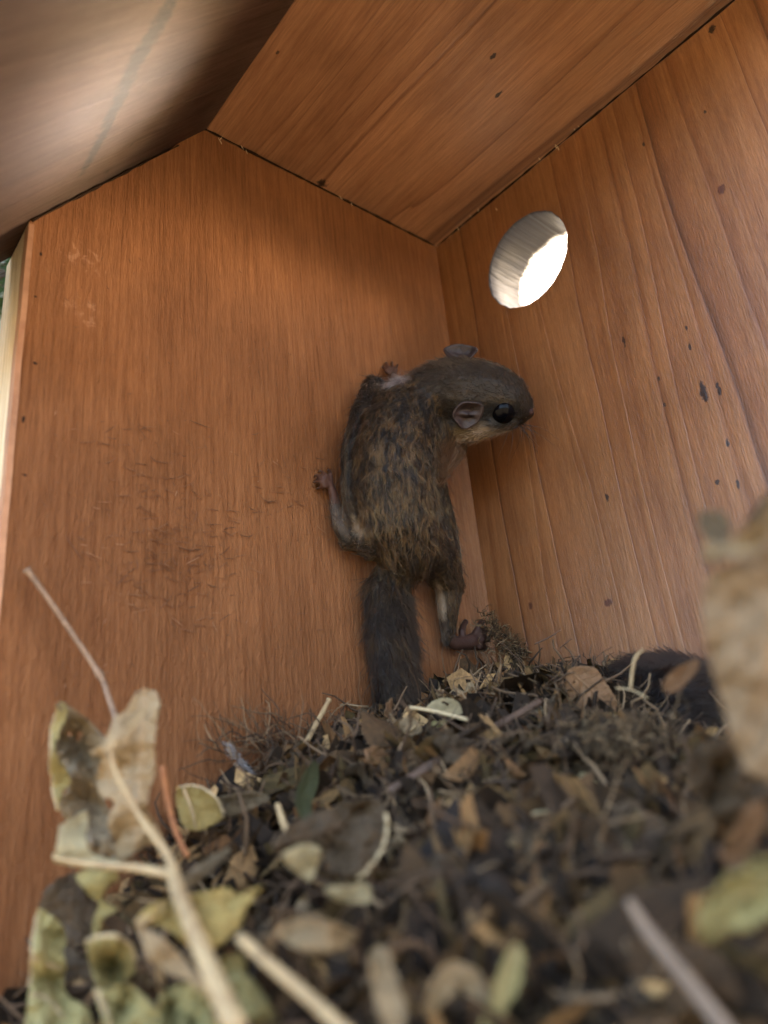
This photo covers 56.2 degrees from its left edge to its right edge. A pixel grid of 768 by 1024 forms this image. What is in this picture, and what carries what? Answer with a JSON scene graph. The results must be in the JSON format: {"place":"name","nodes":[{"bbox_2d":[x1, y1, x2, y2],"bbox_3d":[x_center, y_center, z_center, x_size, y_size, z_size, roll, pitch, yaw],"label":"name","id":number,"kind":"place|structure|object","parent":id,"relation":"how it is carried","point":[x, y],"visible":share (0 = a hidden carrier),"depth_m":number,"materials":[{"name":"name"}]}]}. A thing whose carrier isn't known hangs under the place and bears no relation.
{"place":"outdoors","nodes":[
{"label":"outdoors","id":0,"kind":"place"},
{"bbox_2d":[523,235,566,305],"label":"sky","id":1,"kind":"structure","parent":0,"point":[544,269],"materials":[{"name":"white"}]},
{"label":"nest litter","id":2,"kind":"object","parent":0,"visible":0},
{"bbox_2d":[25,909,93,1023],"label":"dry leaf","id":3,"kind":"object","parent":2,"relation":"on","point":[50,1001],"visible":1,"depth_m":0.13,"materials":[{"name":"plant"}]},
{"bbox_2d":[86,933,136,987],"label":"dry leaf","id":4,"kind":"object","parent":2,"relation":"on","point":[112,958],"visible":1,"depth_m":0.12,"materials":[{"name":"plant"}]},
{"bbox_2d":[94,983,173,1023],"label":"dry leaf","id":5,"kind":"object","parent":2,"relation":"on","point":[126,1003],"visible":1,"depth_m":0.12,"materials":[{"name":"plant"}]},
{"bbox_2d":[52,711,247,1023],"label":"leaf stalk","id":6,"kind":"object","parent":2,"relation":"on","point":[224,1002],"visible":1,"depth_m":0.11,"materials":[{"name":"plant"}]},
{"bbox_2d":[52,811,120,871],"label":"dry leaf","id":7,"kind":"object","parent":6,"relation":"attached to","point":[71,842],"visible":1,"depth_m":0.14,"materials":[{"name":"plant"}]},
{"bbox_2d":[135,886,263,948],"bbox_3d":[-0.030,0.067,0.117,0.017,0.009,0.012,11,-26,-39],"label":"dry leaf","id":8,"kind":"object","parent":2,"relation":"on","point":[220,912],"visible":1,"depth_m":0.12,"materials":[{"name":"plant"}]},
{"bbox_2d":[158,970,279,1023],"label":"dry leaf","id":9,"kind":"object","parent":2,"relation":"on","point":[187,1003],"visible":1,"depth_m":0.11,"materials":[{"name":"plant"}]},
{"bbox_2d":[136,921,207,995],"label":"dry leaf","id":10,"kind":"object","parent":9,"relation":"on","point":[165,956],"visible":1,"depth_m":0.11,"materials":[{"name":"plant"}]},
{"bbox_2d":[236,932,347,1023],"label":"straw stalk","id":11,"kind":"object","parent":2,"relation":"on","point":[309,998],"visible":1,"depth_m":0.10,"materials":[{"name":"plant"}]},
{"bbox_2d":[277,916,356,953],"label":"dry leaf","id":12,"kind":"object","parent":2,"relation":"on","point":[311,935],"visible":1,"depth_m":0.10,"materials":[{"name":"plant"}]},
{"bbox_2d":[342,762,378,791],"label":"crumpled leaf","id":13,"kind":"object","parent":2,"relation":"on","point":[355,769],"visible":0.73,"depth_m":0.18,"materials":[{"name":"plant"}]},
{"bbox_2d":[342,974,382,1023],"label":"crumpled leaf","id":14,"kind":"object","parent":2,"relation":"on","point":[360,991],"visible":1,"depth_m":0.10,"materials":[{"name":"plant"}]},
{"bbox_2d":[370,905,383,923],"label":"crumpled leaf","id":15,"kind":"object","parent":2,"relation":"on","point":[373,907],"visible":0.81,"depth_m":0.13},
{"bbox_2d":[0,645,767,1023],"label":"leaf crumbs","id":16,"kind":"object","parent":2,"relation":"on","point":[716,969],"visible":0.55,"depth_m":0.12,"materials":[{"name":"plant"}]},
{"bbox_2d":[38,873,98,949],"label":"dry leaf","id":17,"kind":"object","parent":16,"relation":"on","point":[61,902],"visible":0.99,"depth_m":0.15,"materials":[{"name":"plant"}]},
{"bbox_2d":[22,566,117,718],"bbox_3d":[-0.080,0.035,0.186,0.027,0.043,0.009,-4,-20,-5],"label":"twig","id":18,"kind":"object","parent":16,"relation":"on","point":[99,673],"visible":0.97,"depth_m":0.19,"materials":[{"name":"wood"}]},
{"bbox_2d":[63,946,91,984],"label":"dry leaf","id":19,"kind":"object","parent":16,"relation":"on","point":[78,965],"visible":1,"depth_m":0.14,"materials":[{"name":"plant"}]},
{"bbox_2d":[55,702,115,859],"bbox_3d":[-0.068,0.060,0.159,0.016,0.034,0.018,11,-26,-39],"label":"dry leaf","id":20,"kind":"object","parent":16,"relation":"on","point":[79,762],"visible":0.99,"depth_m":0.16,"materials":[{"name":"plant"}]},
{"bbox_2d":[48,702,70,810],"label":"dry leaf","id":21,"kind":"object","parent":20,"relation":"on","point":[60,777],"visible":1,"depth_m":0.15,"materials":[{"name":"plant"}]},
{"bbox_2d":[75,869,118,935],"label":"dry leaf","id":22,"kind":"object","parent":16,"relation":"on","point":[94,884],"visible":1,"depth_m":0.14,"materials":[{"name":"plant"}]},
{"bbox_2d":[89,688,165,862],"bbox_3d":[-0.052,0.053,0.145,0.015,0.034,0.010,-6,-20,2],"label":"dry leaf","id":23,"kind":"object","parent":16,"relation":"on","point":[134,758],"visible":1,"depth_m":0.14,"materials":[{"name":"plant"}]},
{"bbox_2d":[159,765,189,857],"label":"twig","id":24,"kind":"object","parent":16,"relation":"on","point":[167,798],"visible":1,"depth_m":0.15,"materials":[{"name":"plant"}]},
{"bbox_2d":[175,784,223,830],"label":"dry leaf","id":25,"kind":"object","parent":16,"relation":"on","point":[197,807],"visible":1,"depth_m":0.17,"materials":[{"name":"plant"}]},
{"bbox_2d":[181,848,229,888],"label":"dry leaf","id":26,"kind":"object","parent":16,"relation":"on","point":[197,873],"visible":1,"depth_m":0.13,"materials":[{"name":"plant"}]},
{"bbox_2d":[190,953,247,983],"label":"dry leaf","id":27,"kind":"object","parent":16,"relation":"on","point":[229,963],"visible":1,"depth_m":0.12,"materials":[{"name":"plant"}]},
{"bbox_2d":[221,741,255,773],"bbox_3d":[-0.041,0.070,0.205,0.009,0.010,0.006,11,-26,-39],"label":"feather","id":28,"kind":"object","parent":16,"relation":"on","point":[244,766],"visible":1,"depth_m":0.20,"materials":[{"name":"grey"}]},
{"bbox_2d":[226,918,260,954],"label":"crumpled leaf","id":29,"kind":"object","parent":16,"relation":"on","point":[243,929],"visible":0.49,"depth_m":0.14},
{"bbox_2d":[218,791,269,816],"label":"dry leaf","id":30,"kind":"object","parent":16,"relation":"on","point":[250,799],"visible":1,"depth_m":0.18,"materials":[{"name":"plant"}]},
{"bbox_2d":[243,922,269,962],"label":"crumpled leaf","id":31,"kind":"object","parent":16,"relation":"on","point":[262,927],"visible":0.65,"depth_m":0.13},
{"bbox_2d":[263,982,280,1003],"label":"crumpled leaf","id":32,"kind":"object","parent":16,"relation":"on","point":[276,992],"visible":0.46,"depth_m":0.12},
{"bbox_2d":[275,803,287,830],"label":"twig","id":33,"kind":"object","parent":16,"relation":"on","point":[283,823],"visible":0.6,"depth_m":0.16,"materials":[{"name":"wood"}]},
{"bbox_2d":[268,740,301,765],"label":"crumpled leaf","id":34,"kind":"object","parent":16,"relation":"on","point":[293,753],"visible":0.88,"depth_m":0.20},
{"bbox_2d":[283,844,320,881],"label":"dry leaf","id":35,"kind":"object","parent":16,"relation":"on","point":[302,861],"visible":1,"depth_m":0.12,"materials":[{"name":"plant"}]},
{"bbox_2d":[296,900,312,911],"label":"crumpled leaf","id":36,"kind":"object","parent":16,"relation":"on","point":[307,906],"visible":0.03,"depth_m":0.14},
{"bbox_2d":[295,760,318,818],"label":"dry leaf","id":37,"kind":"object","parent":16,"relation":"on","point":[306,790],"visible":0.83,"depth_m":0.17,"materials":[{"name":"plant"}]},
{"bbox_2d":[289,787,335,806],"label":"crumpled leaf","id":38,"kind":"object","parent":16,"relation":"on","point":[292,792],"visible":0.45,"depth_m":0.18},
{"bbox_2d":[303,698,331,742],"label":"twig","id":39,"kind":"object","parent":16,"relation":"on","point":[328,701],"visible":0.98,"depth_m":0.22,"materials":[{"name":"wood"}]},
{"bbox_2d":[272,797,388,878],"bbox_3d":[-0.009,0.059,0.130,0.020,0.013,0.015,11,-26,-39],"label":"dry leaf","id":40,"kind":"object","parent":16,"relation":"on","point":[349,838],"visible":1,"depth_m":0.13,"materials":[{"name":"plant"}]},
{"bbox_2d":[335,782,356,803],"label":"crumpled leaf","id":41,"kind":"object","parent":16,"relation":"on","point":[347,790],"visible":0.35,"depth_m":0.17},
{"bbox_2d":[325,883,371,904],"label":"dry leaf","id":42,"kind":"object","parent":16,"relation":"on","point":[358,893],"visible":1,"depth_m":0.12,"materials":[{"name":"plant"}]},
{"bbox_2d":[338,726,361,734],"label":"crumpled leaf","id":43,"kind":"object","parent":16,"relation":"on","point":[340,730],"visible":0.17,"depth_m":0.22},
{"bbox_2d":[314,930,398,958],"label":"crumpled leaf","id":44,"kind":"object","parent":16,"relation":"on","point":[349,953],"visible":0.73,"depth_m":0.12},
{"bbox_2d":[359,697,395,713],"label":"crumpled leaf","id":45,"kind":"object","parent":16,"relation":"on","point":[365,710],"visible":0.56,"depth_m":0.24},
{"bbox_2d":[364,741,392,777],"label":"crumpled leaf","id":46,"kind":"object","parent":16,"relation":"on","point":[373,748],"visible":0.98,"depth_m":0.19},
{"bbox_2d":[368,866,396,890],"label":"crumpled leaf","id":47,"kind":"object","parent":16,"relation":"on","point":[372,878],"visible":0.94,"depth_m":0.14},
{"bbox_2d":[384,698,398,718],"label":"crumpled leaf","id":48,"kind":"object","parent":16,"relation":"on","point":[389,705],"visible":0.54,"depth_m":0.24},
{"bbox_2d":[382,823,409,863],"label":"crumpled leaf","id":49,"kind":"object","parent":16,"relation":"on","point":[398,840],"visible":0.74,"depth_m":0.14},
{"bbox_2d":[390,714,421,735],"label":"dry leaf","id":50,"kind":"object","parent":16,"relation":"on","point":[404,724],"visible":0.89,"depth_m":0.20,"materials":[{"name":"plant"}]},
{"bbox_2d":[397,817,416,830],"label":"crumpled leaf","id":51,"kind":"object","parent":16,"relation":"on","point":[409,819],"visible":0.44,"depth_m":0.16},
{"bbox_2d":[396,762,419,807],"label":"crumpled leaf","id":52,"kind":"object","parent":16,"relation":"on","point":[403,798],"visible":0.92,"depth_m":0.17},
{"bbox_2d":[416,760,423,789],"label":"crumpled leaf","id":53,"kind":"object","parent":16,"relation":"on","point":[419,787],"visible":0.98,"depth_m":0.17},
{"bbox_2d":[422,714,439,740],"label":"crumpled leaf","id":54,"kind":"object","parent":16,"relation":"on","point":[429,730],"visible":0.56,"depth_m":0.19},
{"bbox_2d":[409,705,468,721],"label":"twig","id":55,"kind":"object","parent":16,"relation":"on","point":[438,712],"visible":0.94,"depth_m":0.20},
{"bbox_2d":[432,719,446,727],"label":"crumpled leaf","id":56,"kind":"object","parent":16,"relation":"on","point":[435,722],"visible":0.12,"depth_m":0.22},
{"bbox_2d":[426,698,462,715],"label":"dry leaf","id":57,"kind":"object","parent":16,"relation":"on","point":[436,704],"visible":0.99,"depth_m":0.21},
{"bbox_2d":[435,681,454,698],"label":"crumpled leaf","id":58,"kind":"object","parent":16,"relation":"on","point":[439,689],"visible":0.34,"depth_m":0.25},
{"bbox_2d":[426,849,466,938],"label":"crumpled leaf","id":59,"kind":"object","parent":16,"relation":"on","point":[434,862],"visible":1,"depth_m":0.12,"materials":[{"name":"plant"}]},
{"bbox_2d":[432,728,472,770],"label":"crumpled leaf","id":60,"kind":"object","parent":16,"relation":"on","point":[442,741],"visible":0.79,"depth_m":0.17,"materials":[{"name":"plant"}]},
{"bbox_2d":[424,961,487,1014],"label":"dry leaf","id":61,"kind":"object","parent":16,"relation":"on","point":[451,976],"visible":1,"depth_m":0.09,"materials":[{"name":"plant"}]},
{"bbox_2d":[385,699,541,796],"bbox_3d":[0.022,0.059,0.184,0.054,0.021,0.008,11,-26,-39],"label":"twig","id":62,"kind":"object","parent":16,"relation":"on","point":[426,767],"visible":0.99,"depth_m":0.17,"materials":[{"name":"wood"}]},
{"bbox_2d":[454,682,477,696],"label":"crumpled leaf","id":63,"kind":"object","parent":16,"relation":"on","point":[468,688],"visible":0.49,"depth_m":0.24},
{"bbox_2d":[461,768,470,777],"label":"crumpled leaf","id":64,"kind":"object","parent":16,"relation":"on","point":[464,773],"visible":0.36,"depth_m":0.17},
{"bbox_2d":[482,942,524,1023],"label":"dry leaf","id":65,"kind":"object","parent":16,"relation":"on","point":[507,980],"visible":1,"depth_m":0.09,"materials":[{"name":"plant"}]},
{"bbox_2d":[492,658,522,670],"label":"crumpled leaf","id":66,"kind":"object","parent":16,"relation":"on","point":[515,665],"visible":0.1,"depth_m":0.28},
{"bbox_2d":[508,837,521,859],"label":"crumpled leaf","id":67,"kind":"object","parent":16,"relation":"on","point":[512,842],"visible":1,"depth_m":0.12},
{"bbox_2d":[492,728,547,753],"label":"crumpled leaf","id":68,"kind":"object","parent":16,"relation":"on","point":[527,746],"visible":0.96,"depth_m":0.17,"materials":[{"name":"plant"}]},
{"bbox_2d":[507,827,549,884],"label":"crumpled leaf","id":69,"kind":"object","parent":16,"relation":"on","point":[528,837],"visible":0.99,"depth_m":0.12,"materials":[{"name":"plant"}]},
{"bbox_2d":[523,698,542,714],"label":"crumpled leaf","id":70,"kind":"object","parent":16,"relation":"on","point":[536,710],"visible":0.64,"depth_m":0.21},
{"bbox_2d":[526,718,544,730],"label":"crumpled leaf","id":71,"kind":"object","parent":16,"relation":"on","point":[540,724],"visible":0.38,"depth_m":0.19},
{"bbox_2d":[530,810,552,833],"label":"dry leaf","id":72,"kind":"object","parent":16,"relation":"on","point":[540,814],"visible":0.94,"depth_m":0.13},
{"bbox_2d":[534,630,560,644],"bbox_3d":[0.055,0.042,0.240,0.004,0.004,0.009,11,-26,-39],"label":"needle","id":73,"kind":"object","parent":16,"relation":"on","point":[547,637],"visible":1,"depth_m":0.24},
{"bbox_2d":[546,683,566,710],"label":"crumpled leaf","id":74,"kind":"object","parent":16,"relation":"on","point":[551,702],"visible":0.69,"depth_m":0.21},
{"bbox_2d":[544,832,569,865],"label":"crumpled leaf","id":75,"kind":"object","parent":16,"relation":"on","point":[549,841],"visible":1,"depth_m":0.12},
{"bbox_2d":[556,680,575,697],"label":"crumpled leaf","id":76,"kind":"object","parent":16,"relation":"on","point":[558,683],"visible":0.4,"depth_m":0.22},
{"bbox_2d":[558,753,582,777],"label":"crumpled leaf","id":77,"kind":"object","parent":16,"relation":"on","point":[569,771],"visible":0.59,"depth_m":0.16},
{"bbox_2d":[426,604,723,773],"bbox_3d":[0.052,0.047,0.223,0.060,0.070,0.154,-2,-20,-9],"label":"moss","id":78,"kind":"object","parent":16,"relation":"on","point":[626,742],"visible":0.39,"depth_m":0.15,"materials":[{"name":"plant"}]},
{"bbox_2d":[548,831,605,894],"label":"crumpled leaf","id":79,"kind":"object","parent":16,"relation":"on","point":[602,847],"visible":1,"depth_m":0.12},
{"bbox_2d":[565,665,616,710],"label":"dry leaf","id":80,"kind":"object","parent":16,"relation":"on","point":[583,678],"visible":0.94,"depth_m":0.21,"materials":[{"name":"plant"}]},
{"bbox_2d":[530,975,659,1023],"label":"crumpled leaf","id":81,"kind":"object","parent":16,"relation":"on","point":[597,1017],"visible":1,"depth_m":0.10,"materials":[{"name":"plant"}]},
{"bbox_2d":[576,733,615,779],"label":"crumpled leaf","id":82,"kind":"object","parent":16,"relation":"on","point":[589,768],"visible":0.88,"depth_m":0.16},
{"bbox_2d":[590,742,603,763],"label":"crumpled leaf","id":83,"kind":"object","parent":16,"relation":"on","point":[601,757],"visible":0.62,"depth_m":0.16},
{"bbox_2d":[580,719,620,771],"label":"crumpled leaf","id":84,"kind":"object","parent":16,"relation":"on","point":[594,743],"visible":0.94,"depth_m":0.17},
{"bbox_2d":[616,687,647,698],"bbox_3d":[0.059,0.043,0.170,0.003,0.004,0.006,11,-26,-39],"label":"straw","id":85,"kind":"object","parent":16,"relation":"on","point":[632,690],"visible":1,"depth_m":0.17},
{"bbox_2d":[626,843,642,865],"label":"crumpled leaf","id":86,"kind":"object","parent":16,"relation":"on","point":[639,862],"visible":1,"depth_m":0.12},
{"bbox_2d":[599,798,671,872],"bbox_3d":[0.045,0.058,0.122,0.012,0.019,0.010,2,-57,-57],"label":"crumpled leaf","id":87,"kind":"object","parent":16,"relation":"on","point":[619,811],"visible":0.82,"depth_m":0.13,"materials":[{"name":"plant"}]},
{"bbox_2d":[629,649,643,687],"bbox_3d":[0.059,0.036,0.167,0.004,0.009,0.004,11,-26,-39],"label":"straw","id":88,"kind":"object","parent":16,"relation":"on","point":[633,665],"visible":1,"depth_m":0.17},
{"bbox_2d":[616,758,671,779],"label":"crumpled leaf","id":89,"kind":"object","parent":16,"relation":"on","point":[655,766],"visible":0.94,"depth_m":0.16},
{"bbox_2d":[638,723,664,737],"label":"crumpled leaf","id":90,"kind":"object","parent":16,"relation":"on","point":[654,731],"visible":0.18,"depth_m":0.19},
{"bbox_2d":[617,817,722,864],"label":"crumpled leaf","id":91,"kind":"object","parent":16,"relation":"on","point":[664,851],"visible":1,"depth_m":0.12,"materials":[{"name":"plant"}]},
{"bbox_2d":[664,747,676,765],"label":"crumpled leaf","id":92,"kind":"object","parent":16,"relation":"on","point":[673,762],"visible":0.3,"depth_m":0.16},
{"bbox_2d":[646,854,709,877],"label":"crumpled leaf","id":93,"kind":"object","parent":16,"relation":"on","point":[651,866],"visible":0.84,"depth_m":0.11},
{"bbox_2d":[685,736,767,836],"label":"dry leaf","id":94,"kind":"object","parent":16,"relation":"on","point":[726,788],"visible":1,"depth_m":0.10,"materials":[{"name":"plant"}]},
{"bbox_2d":[0,639,767,1023],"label":"nest fibres","id":95,"kind":"object","parent":2,"relation":"on","point":[600,995],"visible":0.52,"depth_m":0.15,"materials":[{"name":"plant"}]},
{"bbox_2d":[662,660,699,692],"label":"dry leaf","id":96,"kind":"object","parent":95,"relation":"on","point":[677,679],"visible":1,"depth_m":0.14,"materials":[{"name":"plant"}]},
{"bbox_2d":[721,799,766,868],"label":"dry leaf","id":97,"kind":"object","parent":95,"relation":"on","point":[745,836],"visible":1,"depth_m":0.09,"materials":[{"name":"plant"}]},
{"bbox_2d":[369,945,405,1023],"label":"dry leaf","id":98,"kind":"object","parent":2,"relation":"on","point":[389,998],"visible":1,"depth_m":0.09,"materials":[{"name":"plant"}]},
{"bbox_2d":[599,644,726,735],"bbox_3d":[0.086,0.060,0.225,0.032,0.032,0.056,11,-26,-39],"label":"flying squirrel","id":99,"kind":"object","parent":2,"relation":"on","point":[662,664],"visible":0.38,"depth_m":0.21,"materials":[{"name":"black"}]},
{"bbox_2d":[625,898,730,1023],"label":"twig","id":100,"kind":"object","parent":2,"relation":"on","point":[711,1011],"visible":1,"depth_m":0.08,"materials":[{"name":"wood"}]},
{"bbox_2d":[695,857,767,942],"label":"dry leaf","id":101,"kind":"object","parent":2,"relation":"on","point":[736,902],"visible":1,"depth_m":0.08,"materials":[{"name":"plant"}]},
{"bbox_2d":[702,548,767,782],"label":"dry leaf","id":102,"kind":"object","parent":2,"relation":"on","point":[735,612],"visible":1,"depth_m":0.09,"materials":[{"name":"plant"}]},
{"bbox_2d":[700,504,767,563],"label":"dry leaf","id":103,"kind":"object","parent":102,"relation":"on","point":[750,541],"visible":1,"depth_m":0.09,"materials":[{"name":"plant"}]},
{"bbox_2d":[697,510,731,543],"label":"dry leaf","id":104,"kind":"object","parent":103,"relation":"on","point":[715,525],"visible":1,"depth_m":0.10,"materials":[{"name":"plant"}]},
{"bbox_2d":[743,494,767,529],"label":"dry leaf","id":105,"kind":"object","parent":102,"relation":"on","point":[756,511],"visible":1,"depth_m":0.10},
{"bbox_3d":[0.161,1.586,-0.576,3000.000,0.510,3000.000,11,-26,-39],"label":"ground","id":106,"kind":"structure","parent":0,"visible":0},
{"bbox_2d":[0,257,10,326],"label":"tree","id":107,"kind":"object","parent":106,"relation":"on","point":[3,265],"depth_m":0.25,"materials":[{"name":"green plant"}]},
{"bbox_2d":[0,0,767,996],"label":"nest box","id":108,"kind":"object","parent":107,"relation":"attached to","point":[288,184],"visible":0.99,"depth_m":0.26,"materials":[{"name":"brown wood"}]},
{"bbox_2d":[0,0,293,262],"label":"roof panel","id":109,"kind":"structure","parent":108,"relation":"in","point":[92,91],"depth_m":0.20,"materials":[{"name":"brown wood"}]},
{"bbox_2d":[43,257,433,725],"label":"wood fibres","id":110,"kind":"object","parent":108,"relation":"attached to","point":[178,531],"visible":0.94,"depth_m":0.22,"materials":[{"name":"wood"}]},
{"bbox_2d":[313,344,558,710],"bbox_3d":[0.025,0.001,0.269,0.085,0.165,0.058,11,-26,-39],"label":"flying squirrel","id":111,"kind":"object","parent":108,"relation":"attached to","point":[409,436],"visible":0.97,"depth_m":0.26,"materials":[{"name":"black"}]}
]}

